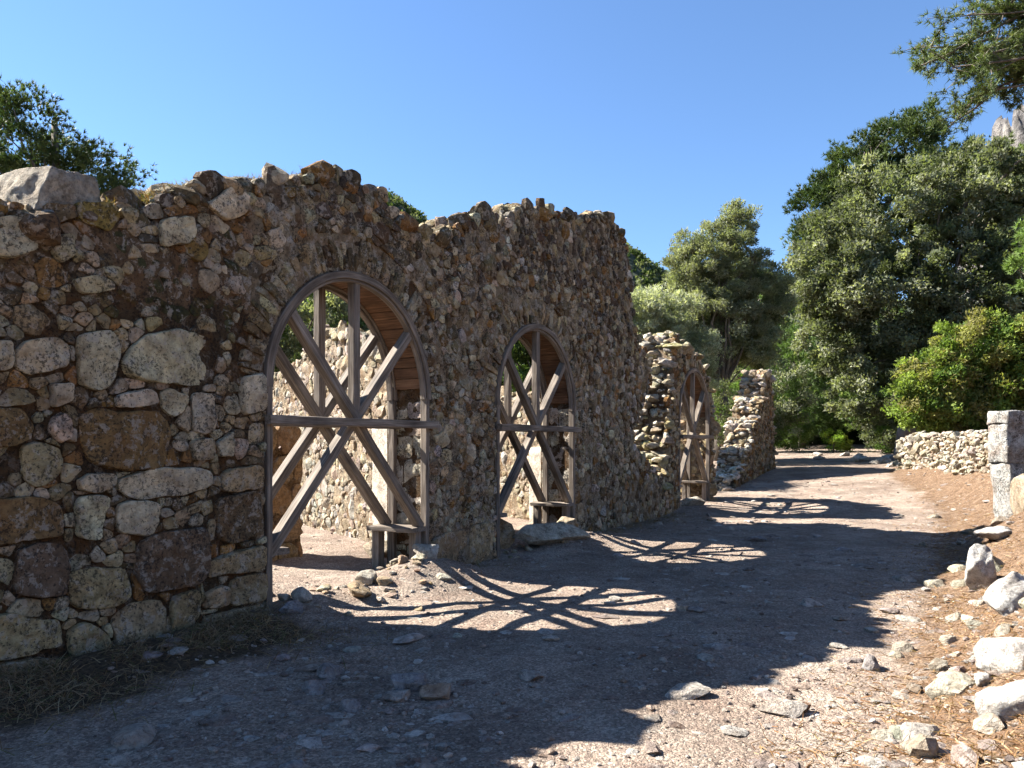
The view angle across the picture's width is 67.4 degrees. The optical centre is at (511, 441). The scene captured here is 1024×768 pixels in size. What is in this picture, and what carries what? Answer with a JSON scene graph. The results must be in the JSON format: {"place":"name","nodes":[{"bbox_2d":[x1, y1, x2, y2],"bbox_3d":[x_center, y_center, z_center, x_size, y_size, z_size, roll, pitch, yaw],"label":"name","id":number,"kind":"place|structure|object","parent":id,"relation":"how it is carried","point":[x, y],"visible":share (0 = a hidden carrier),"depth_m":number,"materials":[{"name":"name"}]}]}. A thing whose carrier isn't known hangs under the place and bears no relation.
{"place":"outdoors","nodes":[
{"label":"outdoors","id":0,"kind":"place"},
{"bbox_2d":[0,430,1023,767],"bbox_3d":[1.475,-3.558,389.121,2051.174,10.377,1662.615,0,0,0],"label":"ground","id":1,"kind":"structure","parent":0,"point":[346,560],"depth_m":5.96,"materials":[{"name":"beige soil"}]},
{"bbox_2d":[0,75,158,196],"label":"pine tree","id":2,"kind":"object","parent":1,"relation":"on","point":[44,148],"visible":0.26,"depth_m":23.42,"materials":[{"name":"green plant"}]},
{"bbox_2d":[108,755,132,766],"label":"loose stone","id":3,"kind":"object","parent":1,"relation":"on","point":[120,761],"visible":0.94,"depth_m":3.83,"materials":[{"name":"stone"}]},
{"bbox_2d":[112,723,155,749],"bbox_3d":[-2.050,1.605,4.170,0.219,0.116,0.261,0,0,-27],"label":"loose stone","id":4,"kind":"object","parent":1,"relation":"on","point":[134,735],"visible":0.91,"depth_m":4.09,"materials":[{"name":"stone"}]},
{"bbox_2d":[142,651,162,660],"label":"loose stone","id":5,"kind":"object","parent":1,"relation":"on","point":[149,654],"visible":0.91,"depth_m":5.44,"materials":[{"name":"stone"}]},
{"bbox_2d":[273,653,290,661],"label":"loose stone","id":6,"kind":"object","parent":1,"relation":"on","point":[283,657],"visible":0.99,"depth_m":5.57,"materials":[{"name":"stone"}]},
{"bbox_2d":[272,426,302,560],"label":"pier","id":7,"kind":"structure","parent":1,"relation":"on","point":[285,438],"depth_m":9.83,"materials":[{"name":"stone"}]},
{"bbox_2d":[279,600,302,613],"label":"rock","id":8,"kind":"object","parent":1,"relation":"on","point":[292,606],"visible":0.93,"depth_m":6.82,"materials":[{"name":"stone"}]},
{"bbox_2d":[279,760,304,767],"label":"loose stone","id":9,"kind":"object","parent":1,"relation":"on","point":[295,764],"visible":1,"depth_m":3.77,"materials":[{"name":"stone"}]},
{"bbox_2d":[291,586,311,602],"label":"rock","id":10,"kind":"object","parent":1,"relation":"on","point":[301,594],"visible":0.86,"depth_m":7.10,"materials":[{"name":"stone"}]},
{"bbox_2d":[301,680,325,695],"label":"loose stone","id":11,"kind":"object","parent":1,"relation":"on","point":[313,687],"visible":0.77,"depth_m":4.92,"materials":[{"name":"stone"}]},
{"bbox_2d":[274,291,368,371],"bbox_3d":[-4.764,-1.309,19.517,6.814,5.852,3.043,0,0,0],"label":"olive tree","id":12,"kind":"object","parent":1,"relation":"on","point":[291,342],"visible":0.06,"depth_m":19.20,"materials":[{"name":"green plant"}]},
{"bbox_2d":[273,320,386,541],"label":"stone wall","id":13,"kind":"structure","parent":1,"relation":"on","point":[337,504],"depth_m":12.40,"materials":[{"name":"stone"}]},
{"bbox_2d":[317,662,344,679],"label":"loose stone","id":14,"kind":"object","parent":1,"relation":"on","point":[325,670],"visible":0.88,"depth_m":5.23,"materials":[{"name":"stone"}]},
{"bbox_2d":[0,160,677,673],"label":"ruined wall","id":15,"kind":"structure","parent":1,"relation":"on","point":[134,342],"depth_m":6.51,"materials":[{"name":"stone"}]},
{"bbox_2d":[0,166,100,219],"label":"capping block","id":16,"kind":"structure","parent":15,"relation":"on","point":[35,188],"depth_m":5.33,"materials":[{"name":"stone"}]},
{"bbox_2d":[2,166,301,211],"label":"wall top weeds","id":17,"kind":"object","parent":15,"relation":"on","point":[145,199],"depth_m":6.18,"materials":[{"name":"brown plant"}]},
{"bbox_2d":[339,698,361,712],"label":"loose stone","id":18,"kind":"object","parent":1,"relation":"on","point":[351,705],"visible":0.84,"depth_m":4.59,"materials":[{"name":"stone"}]},
{"bbox_2d":[263,271,438,607],"bbox_3d":[-2.711,-0.299,9.211,3.288,3.758,3.971,0,0,30],"label":"timber arch support","id":19,"kind":"object","parent":1,"relation":"on","point":[378,308],"visible":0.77,"depth_m":8.28,"materials":[{"name":"brown wood"}]},
{"bbox_2d":[0,511,702,759],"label":"dry grass","id":20,"kind":"structure","parent":1,"relation":"on","point":[222,623],"depth_m":5.36,"materials":[{"name":"brown plant"}]},
{"bbox_2d":[347,580,371,597],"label":"rock","id":21,"kind":"object","parent":1,"relation":"on","point":[357,588],"visible":0.94,"depth_m":7.54,"materials":[{"name":"stone"}]},
{"bbox_2d":[355,569,377,584],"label":"rock","id":22,"kind":"object","parent":1,"relation":"on","point":[367,577],"visible":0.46,"depth_m":8.03,"materials":[{"name":"stone"}]},
{"bbox_2d":[356,743,380,751],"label":"loose stone","id":23,"kind":"object","parent":1,"relation":"on","point":[368,747],"visible":1,"depth_m":3.99,"materials":[{"name":"stone"}]},
{"bbox_2d":[363,541,386,557],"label":"rock","id":24,"kind":"object","parent":1,"relation":"on","point":[367,547],"visible":0.24,"depth_m":10.02,"materials":[{"name":"stone"}]},
{"bbox_2d":[376,576,392,585],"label":"rubble stone","id":25,"kind":"object","parent":1,"relation":"on","point":[383,580],"visible":1,"depth_m":7.98,"materials":[{"name":"stone"}]},
{"bbox_2d":[382,689,410,702],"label":"loose stone","id":26,"kind":"object","parent":1,"relation":"on","point":[397,696],"visible":0.88,"depth_m":4.75,"materials":[{"name":"stone"}]},
{"bbox_2d":[392,633,424,643],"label":"loose stone","id":27,"kind":"object","parent":1,"relation":"on","point":[408,638],"visible":0.93,"depth_m":6.12,"materials":[{"name":"stone"}]},
{"bbox_2d":[390,672,427,691],"bbox_3d":[-0.666,1.580,4.980,0.246,0.161,0.201,0,0,-16],"label":"loose stone","id":28,"kind":"object","parent":1,"relation":"on","point":[413,682],"visible":0.77,"depth_m":4.92,"materials":[{"name":"stone"}]},
{"bbox_2d":[412,544,438,558],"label":"rock","id":29,"kind":"object","parent":1,"relation":"on","point":[430,551],"visible":0.81,"depth_m":8.76,"materials":[{"name":"stone"}]},
{"bbox_2d":[419,682,450,699],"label":"loose stone","id":30,"kind":"object","parent":1,"relation":"on","point":[438,691],"visible":0.79,"depth_m":4.79,"materials":[{"name":"stone"}]},
{"bbox_2d":[500,518,514,548],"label":"rock","id":31,"kind":"object","parent":1,"relation":"on","point":[507,532],"visible":0.34,"depth_m":11.18,"materials":[{"name":"stone"}]},
{"bbox_2d":[501,340,531,391],"bbox_3d":[0.969,-1.639,24.004,6.058,6.300,3.191,0,0,0],"label":"pine tree","id":32,"kind":"object","parent":1,"relation":"on","point":[520,354],"visible":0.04,"depth_m":23.29,"materials":[{"name":"green plant"}]},
{"bbox_2d":[500,386,540,520],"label":"room wall","id":33,"kind":"structure","parent":1,"relation":"on","point":[522,496],"depth_m":14.84,"materials":[{"name":"stone"}]},
{"bbox_2d":[518,669,544,680],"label":"loose stone","id":34,"kind":"object","parent":1,"relation":"on","point":[527,675],"visible":0.98,"depth_m":5.15,"materials":[{"name":"stone"}]},
{"bbox_2d":[512,522,590,544],"bbox_3d":[0.593,1.395,11.407,1.249,0.374,0.630,0,0,-19],"label":"rock","id":35,"kind":"object","parent":1,"relation":"on","point":[544,533],"visible":0.91,"depth_m":11.22,"materials":[{"name":"stone"}]},
{"bbox_2d":[557,516,575,525],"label":"rock","id":36,"kind":"object","parent":1,"relation":"on","point":[566,520],"visible":0.35,"depth_m":12.10,"materials":[{"name":"stone"}]},
{"bbox_2d":[643,714,660,721],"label":"loose stone","id":37,"kind":"object","parent":1,"relation":"on","point":[653,717],"visible":1,"depth_m":4.45,"materials":[{"name":"stone"}]},
{"bbox_2d":[643,741,661,754],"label":"loose stone","id":38,"kind":"object","parent":1,"relation":"on","point":[650,747],"visible":0.93,"depth_m":3.98,"materials":[{"name":"stone"}]},
{"bbox_2d":[633,330,721,514],"bbox_3d":[3.954,-0.231,18.408,1.276,4.662,4.459,0,0,30],"label":"arched wall fragment","id":39,"kind":"object","parent":1,"relation":"on","point":[674,360],"visible":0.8,"depth_m":17.17,"materials":[{"name":"stone"}]},
{"bbox_2d":[630,283,725,393],"bbox_3d":[5.127,-2.281,27.583,4.978,6.885,3.447,0,0,0],"label":"olive tree","id":40,"kind":"object","parent":1,"relation":"on","point":[652,316],"visible":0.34,"depth_m":26.97,"materials":[{"name":"green plant"}]},
{"bbox_2d":[665,681,711,699],"bbox_3d":[1.110,1.596,4.886,0.298,0.109,0.195,0,0,-5],"label":"loose stone","id":41,"kind":"object","parent":1,"relation":"on","point":[688,691],"visible":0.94,"depth_m":4.82,"materials":[{"name":"stone"}]},
{"bbox_2d":[681,496,704,505],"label":"rock","id":42,"kind":"object","parent":1,"relation":"on","point":[694,500],"visible":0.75,"depth_m":17.69,"materials":[{"name":"stone"}]},
{"bbox_2d":[678,368,713,507],"bbox_3d":[3.320,-0.279,19.701,3.290,3.718,3.971,0,0,30],"label":"timber arch support","id":43,"kind":"object","parent":1,"relation":"on","point":[694,397],"visible":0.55,"depth_m":19.12,"materials":[{"name":"brown wood"}]},
{"bbox_2d":[697,653,713,661],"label":"loose stone","id":44,"kind":"object","parent":1,"relation":"on","point":[706,657],"visible":1,"depth_m":5.61,"materials":[{"name":"stone"}]},
{"bbox_2d":[659,196,801,460],"bbox_3d":[8.551,-4.668,31.895,6.928,11.141,4.226,0,0,0],"label":"olive tree","id":45,"kind":"object","parent":1,"relation":"on","point":[741,320],"visible":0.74,"depth_m":31.32,"materials":[{"name":"green plant"}]},
{"bbox_2d":[720,725,747,735],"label":"loose stone","id":46,"kind":"object","parent":1,"relation":"on","point":[731,730],"visible":1,"depth_m":4.25,"materials":[{"name":"stone"}]},
{"bbox_2d":[714,369,778,490],"bbox_3d":[7.306,-0.188,24.311,1.232,4.576,6.646,0,0,30],"label":"stepped wall fragment","id":47,"kind":"object","parent":1,"relation":"on","point":[748,452],"visible":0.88,"depth_m":24.55,"materials":[{"name":"stone"}]},
{"bbox_2d":[746,536,766,541],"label":"loose stone","id":48,"kind":"object","parent":1,"relation":"on","point":[757,538],"visible":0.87,"depth_m":12.29,"materials":[{"name":"stone"}]},
{"bbox_2d":[710,356,820,447],"bbox_3d":[9.301,-1.198,29.435,4.961,4.292,2.617,0,0,0],"label":"broadleaf shrub","id":49,"kind":"object","parent":1,"relation":"on","point":[782,417],"visible":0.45,"depth_m":29.20,"materials":[{"name":"green plant"}]},
{"bbox_2d":[714,295,819,420],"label":"pine sapling","id":50,"kind":"object","parent":1,"relation":"on","point":[739,369],"visible":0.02,"depth_m":42.68,"materials":[{"name":"green plant"}]},
{"bbox_2d":[729,365,814,451],"bbox_3d":[12.447,-1.823,36.995,4.478,4.867,2.372,0,0,0],"label":"broadleaf shrub","id":51,"kind":"object","parent":1,"relation":"on","point":[804,436],"visible":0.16,"depth_m":36.81,"materials":[{"name":"green plant"}]},
{"bbox_2d":[759,697,807,718],"bbox_3d":[1.620,1.600,4.570,0.289,0.107,0.182,0,0,0],"label":"loose stone","id":52,"kind":"object","parent":1,"relation":"on","point":[788,708],"visible":0.84,"depth_m":4.56,"materials":[{"name":"stone"}]},
{"bbox_2d":[714,336,869,418],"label":"pine tree","id":53,"kind":"object","parent":1,"relation":"on","point":[823,378],"visible":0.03,"depth_m":49.39,"materials":[{"name":"green plant"}]},
{"bbox_2d":[785,761,798,767],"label":"loose stone","id":54,"kind":"object","parent":1,"relation":"on","point":[791,764],"visible":1,"depth_m":3.79,"materials":[{"name":"stone"}]},
{"bbox_2d":[801,598,823,606],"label":"loose stone","id":55,"kind":"object","parent":1,"relation":"on","point":[808,602],"visible":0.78,"depth_m":7.50,"materials":[{"name":"stone"}]},
{"bbox_2d":[772,322,858,447],"bbox_3d":[15.473,-2.955,40.180,6.501,6.904,3.856,0,0,0],"label":"pine sapling","id":56,"kind":"object","parent":1,"relation":"on","point":[823,416],"visible":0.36,"depth_m":39.79,"materials":[{"name":"green plant"}]},
{"bbox_2d":[819,428,855,452],"bbox_3d":[14.997,-0.045,35.572,1.465,1.253,1.289,0,0,-24],"label":"broadleaf shrub","id":57,"kind":"object","parent":1,"relation":"on","point":[838,443],"visible":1,"depth_m":35.44,"materials":[{"name":"green plant"}]},
{"bbox_2d":[796,388,881,444],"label":"broadleaf shrub","id":58,"kind":"object","parent":1,"relation":"on","point":[855,438],"visible":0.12,"depth_m":42.54,"materials":[{"name":"green plant"}]},
{"bbox_2d":[853,563,874,568],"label":"loose stone","id":59,"kind":"object","parent":1,"relation":"on","point":[862,565],"visible":0.84,"depth_m":9.77,"materials":[{"name":"stone"}]},
{"bbox_2d":[831,356,897,447],"bbox_3d":[18.340,-2.367,38.176,4.878,5.583,3.223,0,0,0],"label":"pine sapling","id":60,"kind":"object","parent":1,"relation":"on","point":[846,393],"visible":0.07,"depth_m":38.01,"materials":[{"name":"green plant"}]},
{"bbox_2d":[779,96,957,443],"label":"pine tree","id":61,"kind":"object","parent":1,"relation":"on","point":[907,125],"visible":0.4,"depth_m":43.04,"materials":[{"name":"green plant"}]},
{"bbox_2d":[862,654,879,670],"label":"loose stone","id":62,"kind":"object","parent":1,"relation":"on","point":[870,663],"visible":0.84,"depth_m":5.44,"materials":[{"name":"stone"}]},
{"bbox_2d":[737,467,1023,767],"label":"pine litter","id":63,"kind":"object","parent":1,"relation":"on","point":[900,714],"visible":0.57,"depth_m":4.55,"materials":[{"name":"brown dry plant needles"}]},
{"bbox_2d":[870,729,894,740],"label":"bank stone","id":64,"kind":"object","parent":1,"relation":"on","point":[884,734],"visible":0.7,"depth_m":4.15,"materials":[{"name":"stone"}]},
{"bbox_2d":[878,607,899,613],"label":"loose stone","id":65,"kind":"object","parent":1,"relation":"on","point":[892,610],"visible":0.89,"depth_m":7.22,"materials":[{"name":"stone"}]},
{"bbox_2d":[889,724,902,740],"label":"bank stone","id":66,"kind":"object","parent":1,"relation":"on","point":[895,730],"visible":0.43,"depth_m":4.13,"materials":[{"name":"stone"}]},
{"bbox_2d":[861,415,934,452],"bbox_3d":[17.516,-0.475,34.048,4.009,2.213,2.450,0,0,0],"label":"broadleaf shrub","id":67,"kind":"object","parent":1,"relation":"on","point":[888,446],"visible":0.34,"depth_m":33.86,"materials":[{"name":"green plant"}]},
{"bbox_2d":[780,134,1023,430],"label":"tree","id":68,"kind":"object","parent":1,"relation":"on","point":[924,259],"visible":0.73,"depth_m":34.38,"materials":[{"name":"green plant"}]},
{"bbox_2d":[892,641,915,651],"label":"bank stone","id":69,"kind":"object","parent":1,"relation":"on","point":[900,646],"visible":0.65,"depth_m":5.89,"materials":[{"name":"stone"}]},
{"bbox_2d":[892,426,915,460],"bbox_3d":[15.009,0.180,29.291,1.005,1.592,0.996,0,0,0],"label":"tree stump","id":70,"kind":"object","parent":1,"relation":"on","point":[901,433],"visible":0.24,"depth_m":29.14,"materials":[{"name":"plant"}]},
{"bbox_2d":[892,574,916,581],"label":"loose stone","id":71,"kind":"object","parent":1,"relation":"on","point":[904,577],"visible":0.91,"depth_m":8.83,"materials":[{"name":"stone"}]},
{"bbox_2d":[895,615,921,621],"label":"loose stone","id":72,"kind":"object","parent":1,"relation":"on","point":[908,618],"visible":1,"depth_m":6.94,"materials":[{"name":"stone"}]},
{"bbox_2d":[906,682,921,693],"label":"bank stone","id":73,"kind":"object","parent":1,"relation":"on","point":[914,688],"visible":0.93,"depth_m":4.87,"materials":[{"name":"stone"}]},
{"bbox_2d":[900,733,939,758],"bbox_3d":[2.087,1.565,3.907,0.192,0.186,0.267,0,0,22],"label":"bank stone","id":74,"kind":"object","parent":1,"relation":"on","point":[920,745],"visible":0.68,"depth_m":3.82,"materials":[{"name":"stone"}]},
{"bbox_2d":[900,722,939,740],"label":"loose stone","id":75,"kind":"object","parent":1,"relation":"on","point":[913,728],"visible":0.61,"depth_m":4.10,"materials":[{"name":"stone"}]},
{"bbox_2d":[875,337,973,427],"bbox_3d":[21.017,-2.751,33.194,10.313,4.571,3.450,0,0,0],"label":"broadleaf shrub","id":76,"kind":"object","parent":1,"relation":"on","point":[891,396],"visible":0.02,"depth_m":33.30,"materials":[{"name":"green plant"}]},
{"bbox_2d":[923,579,944,587],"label":"bank stone","id":77,"kind":"object","parent":1,"relation":"on","point":[932,582],"visible":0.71,"depth_m":8.44,"materials":[{"name":"stone"}]},
{"bbox_2d":[928,658,947,670],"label":"bank stone","id":78,"kind":"object","parent":1,"relation":"on","point":[933,664],"visible":0.6,"depth_m":5.20,"materials":[{"name":"stone"}]},
{"bbox_2d":[892,429,989,475],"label":"dry stone wall","id":79,"kind":"structure","parent":1,"relation":"on","point":[961,453],"depth_m":20.87,"materials":[{"name":"stone"}]},
{"bbox_2d":[939,634,956,645],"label":"bank stone","id":80,"kind":"object","parent":1,"relation":"on","point":[948,639],"visible":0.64,"depth_m":5.79,"materials":[{"name":"stone"}]},
{"bbox_2d":[925,669,974,699],"bbox_3d":[2.679,1.495,4.662,0.266,0.211,0.265,0,0,-37],"label":"bank stone","id":81,"kind":"object","parent":1,"relation":"on","point":[947,682],"visible":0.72,"depth_m":4.60,"materials":[{"name":"stone"}]},
{"bbox_2d":[880,305,1023,433],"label":"broadleaf shrub","id":82,"kind":"object","parent":1,"relation":"on","point":[982,376],"visible":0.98,"depth_m":25.47,"materials":[{"name":"green plant"}]},
{"bbox_2d":[883,130,1023,283],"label":"pine tree","id":83,"kind":"object","parent":1,"relation":"on","point":[958,198],"visible":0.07,"depth_m":41.68,"materials":[{"name":"green plant"}]},
{"bbox_2d":[945,612,961,622],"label":"bank stone","id":84,"kind":"object","parent":1,"relation":"on","point":[954,616],"visible":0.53,"depth_m":6.58,"materials":[{"name":"stone"}]},
{"bbox_2d":[947,564,965,572],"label":"bank stone","id":85,"kind":"object","parent":1,"relation":"on","point":[952,568],"visible":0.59,"depth_m":8.90,"materials":[{"name":"stone"}]},
{"bbox_2d":[891,0,1023,134],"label":"pine tree","id":86,"kind":"object","parent":1,"relation":"on","point":[983,61],"visible":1,"depth_m":14.29,"materials":[{"name":"green plant"}]},
{"bbox_2d":[950,579,966,587],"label":"bank stone","id":87,"kind":"object","parent":1,"relation":"on","point":[959,583],"visible":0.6,"depth_m":8.14,"materials":[{"name":"stone"}]},
{"bbox_2d":[951,743,978,767],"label":"bank stone","id":88,"kind":"object","parent":1,"relation":"on","point":[957,755],"visible":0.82,"depth_m":3.64,"materials":[{"name":"stone"}]},
{"bbox_2d":[964,620,983,629],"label":"bank stone","id":89,"kind":"object","parent":1,"relation":"on","point":[973,622],"visible":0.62,"depth_m":5.85,"materials":[{"name":"stone"}]},
{"bbox_2d":[964,544,996,589],"bbox_3d":[4.800,1.355,7.850,0.298,0.606,0.390,0,20,34],"label":"boulder","id":90,"kind":"object","parent":1,"relation":"on","point":[980,571],"visible":0.76,"depth_m":7.73,"materials":[{"name":"stone"}]},
{"bbox_2d":[973,672,992,686],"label":"boulder","id":91,"kind":"object","parent":1,"relation":"on","point":[981,679],"visible":0.88,"depth_m":4.46,"materials":[{"name":"stone"}]},
{"bbox_2d":[972,713,1004,734],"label":"bank stone","id":92,"kind":"object","parent":1,"relation":"on","point":[989,723],"visible":0.87,"depth_m":3.86,"materials":[{"name":"stone"}]},
{"bbox_2d":[973,526,1011,539],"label":"boulder","id":93,"kind":"object","parent":1,"relation":"on","point":[997,532],"visible":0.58,"depth_m":10.54,"materials":[{"name":"stone"}]},
{"bbox_2d":[973,637,1023,672],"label":"boulder","id":94,"kind":"object","parent":1,"relation":"on","point":[1004,654],"visible":0.88,"depth_m":4.50,"materials":[{"name":"stone"}]},
{"bbox_2d":[993,556,1004,571],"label":"bank stone","id":95,"kind":"object","parent":1,"relation":"on","point":[999,564],"visible":0.25,"depth_m":8.10,"materials":[{"name":"stone"}]},
{"bbox_2d":[975,679,1023,721],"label":"boulder","id":96,"kind":"object","parent":1,"relation":"on","point":[1004,702],"visible":0.85,"depth_m":3.91,"materials":[{"name":"stone"}]},
{"bbox_2d":[991,516,1008,526],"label":"bank stone","id":97,"kind":"object","parent":1,"relation":"on","point":[997,519],"visible":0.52,"depth_m":11.51,"materials":[{"name":"stone"}]},
{"bbox_2d":[981,571,1023,615],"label":"boulder","id":98,"kind":"object","parent":1,"relation":"on","point":[1003,596],"visible":0.78,"depth_m":5.76,"materials":[{"name":"stone"}]},
{"bbox_2d":[993,624,1013,636],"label":"bank stone","id":99,"kind":"object","parent":1,"relation":"on","point":[1002,629],"visible":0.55,"depth_m":5.34,"materials":[{"name":"stone"}]},
{"bbox_2d":[987,410,1023,517],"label":"upright slab","id":100,"kind":"structure","parent":1,"relation":"on","point":[1006,444],"depth_m":12.25,"materials":[{"name":"stone"}]},
{"bbox_2d":[1001,216,1023,297],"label":"pine sapling","id":101,"kind":"object","parent":1,"relation":"on","point":[1011,263],"visible":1,"depth_m":28.25,"materials":[{"name":"green plant"}]},
{"bbox_2d":[1010,473,1023,514],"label":"boulder","id":102,"kind":"object","parent":1,"relation":"on","point":[1017,494],"visible":0.84,"depth_m":11.76,"materials":[{"name":"stone"}]},
{"bbox_2d":[0,0,1023,299],"label":"sky","id":103,"kind":"structure","parent":0,"point":[656,115],"materials":[{"name":"blue"}]},
{"bbox_2d":[284,185,918,404],"bbox_3d":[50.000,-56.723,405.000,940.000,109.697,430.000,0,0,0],"label":"hill","id":104,"kind":"structure","parent":0,"point":[656,270],"depth_m":297.24,"materials":[{"name":"green plant"}]},
{"bbox_2d":[958,104,1023,304],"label":"crag","id":105,"kind":"structure","parent":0,"point":[1001,127],"depth_m":137.63,"materials":[{"name":"grey stone"}]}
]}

